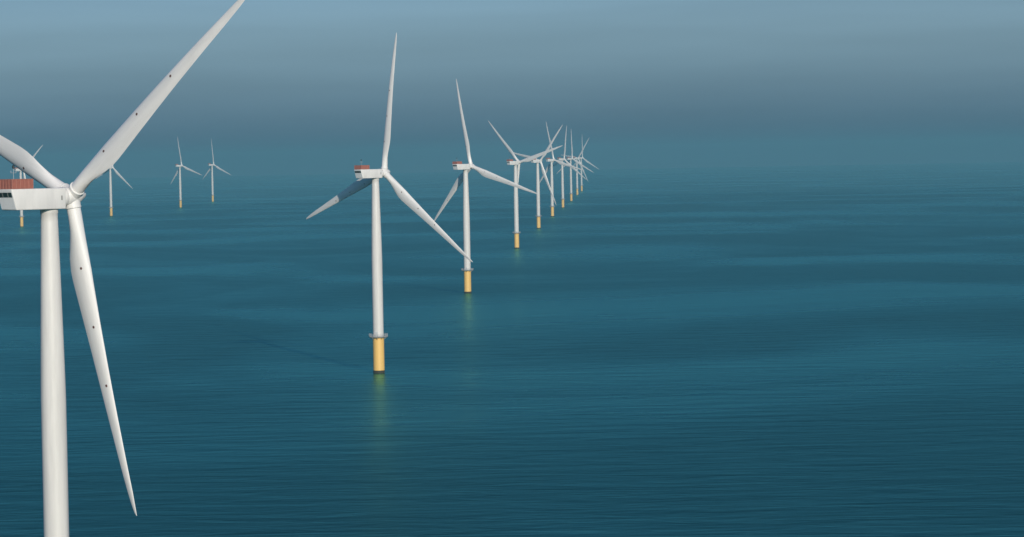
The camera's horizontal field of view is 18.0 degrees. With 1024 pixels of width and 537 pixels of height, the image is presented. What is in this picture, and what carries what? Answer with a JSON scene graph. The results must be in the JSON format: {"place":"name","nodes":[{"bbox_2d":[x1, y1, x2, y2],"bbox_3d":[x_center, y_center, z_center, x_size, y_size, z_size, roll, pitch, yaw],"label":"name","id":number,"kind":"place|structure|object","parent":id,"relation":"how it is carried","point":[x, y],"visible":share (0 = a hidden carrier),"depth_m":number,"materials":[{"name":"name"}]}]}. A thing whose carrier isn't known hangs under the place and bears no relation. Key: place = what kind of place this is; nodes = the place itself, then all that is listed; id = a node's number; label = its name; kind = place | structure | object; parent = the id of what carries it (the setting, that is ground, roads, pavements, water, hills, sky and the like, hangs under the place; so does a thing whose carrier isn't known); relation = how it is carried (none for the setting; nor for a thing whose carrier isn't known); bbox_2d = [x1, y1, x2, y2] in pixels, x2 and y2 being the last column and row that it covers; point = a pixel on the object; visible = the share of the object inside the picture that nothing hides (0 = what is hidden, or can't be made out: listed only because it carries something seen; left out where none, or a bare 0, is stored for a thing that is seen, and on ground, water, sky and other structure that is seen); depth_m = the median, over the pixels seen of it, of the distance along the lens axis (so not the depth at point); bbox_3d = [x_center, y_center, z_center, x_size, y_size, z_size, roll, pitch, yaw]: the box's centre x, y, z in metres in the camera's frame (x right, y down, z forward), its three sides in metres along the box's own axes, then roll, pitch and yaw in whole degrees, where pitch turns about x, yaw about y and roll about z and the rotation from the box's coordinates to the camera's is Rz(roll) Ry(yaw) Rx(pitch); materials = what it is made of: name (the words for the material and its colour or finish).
{"place":"outdoors","nodes":[
{"label":"outdoors","id":0,"kind":"place"},
{"bbox_2d":[0,162,1023,536],"bbox_3d":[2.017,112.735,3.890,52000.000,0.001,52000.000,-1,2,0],"label":"sea","id":1,"kind":"structure","parent":0,"point":[760,352],"depth_m":1814.06,"materials":[{"name":"liquid"}]},
{"bbox_2d":[14,145,42,226],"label":"wind turbine","id":2,"kind":"object","parent":1,"relation":"in","point":[21,211],"visible":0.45,"depth_m":5936.96,"materials":[{"name":"white paint"}]},
{"bbox_2d":[96,165,132,215],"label":"wind turbine","id":3,"kind":"object","parent":1,"relation":"in","point":[110,187],"visible":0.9,"depth_m":6965.50,"materials":[{"name":"white paint"}]},
{"bbox_2d":[0,0,244,536],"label":"wind turbine","id":4,"kind":"object","parent":1,"relation":"in","point":[52,198],"visible":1,"depth_m":726.62,"materials":[{"name":"white paint"}]},
{"bbox_2d":[171,137,200,207],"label":"wind turbine","id":5,"kind":"object","parent":1,"relation":"in","point":[180,192],"visible":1,"depth_m":8103.17,"materials":[{"name":"white paint"}]},
{"bbox_2d":[202,140,229,201],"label":"wind turbine","id":6,"kind":"object","parent":1,"relation":"in","point":[211,169],"visible":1,"depth_m":9181.17,"materials":[{"name":"white paint"}]},
{"bbox_2d":[306,33,472,372],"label":"wind turbine","id":7,"kind":"object","parent":1,"relation":"in","point":[366,175],"visible":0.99,"depth_m":1704.00,"materials":[{"name":"white paint"}]},
{"bbox_2d":[434,80,537,292],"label":"wind turbine","id":8,"kind":"object","parent":1,"relation":"in","point":[463,176],"visible":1,"depth_m":2689.67,"materials":[{"name":"white paint"}]},
{"bbox_2d":[488,121,560,248],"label":"wind turbine","id":9,"kind":"object","parent":1,"relation":"in","point":[516,164],"visible":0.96,"depth_m":3973.48,"materials":[{"name":"white paint"}]},
{"bbox_2d":[514,126,561,228],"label":"wind turbine","id":10,"kind":"object","parent":1,"relation":"in","point":[537,162],"visible":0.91,"depth_m":5050.45,"materials":[{"name":"white paint"}]},
{"bbox_2d":[540,123,581,216],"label":"wind turbine","id":11,"kind":"object","parent":1,"relation":"in","point":[550,166],"visible":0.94,"depth_m":6017.02,"materials":[{"name":"white paint"}]},
{"bbox_2d":[549,126,585,207],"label":"wind turbine","id":12,"kind":"object","parent":1,"relation":"in","point":[562,179],"visible":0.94,"depth_m":7027.68,"materials":[{"name":"white paint"}]},
{"bbox_2d":[557,134,593,200],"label":"wind turbine","id":13,"kind":"object","parent":1,"relation":"in","point":[569,159],"visible":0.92,"depth_m":8004.31,"materials":[{"name":"white paint"}]},
{"bbox_2d":[562,139,588,194],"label":"wind turbine","id":14,"kind":"object","parent":1,"relation":"in","point":[576,158],"visible":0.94,"depth_m":9213.96,"materials":[{"name":"white paint"}]},
{"bbox_2d":[573,143,597,191],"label":"wind turbine","id":15,"kind":"object","parent":1,"relation":"in","point":[581,158],"visible":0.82,"depth_m":10156.71,"materials":[{"name":"white paint"}]},
{"bbox_2d":[0,0,1023,179],"label":"sky","id":16,"kind":"structure","parent":0,"point":[285,87],"materials":[{"name":"blue"}]}
]}

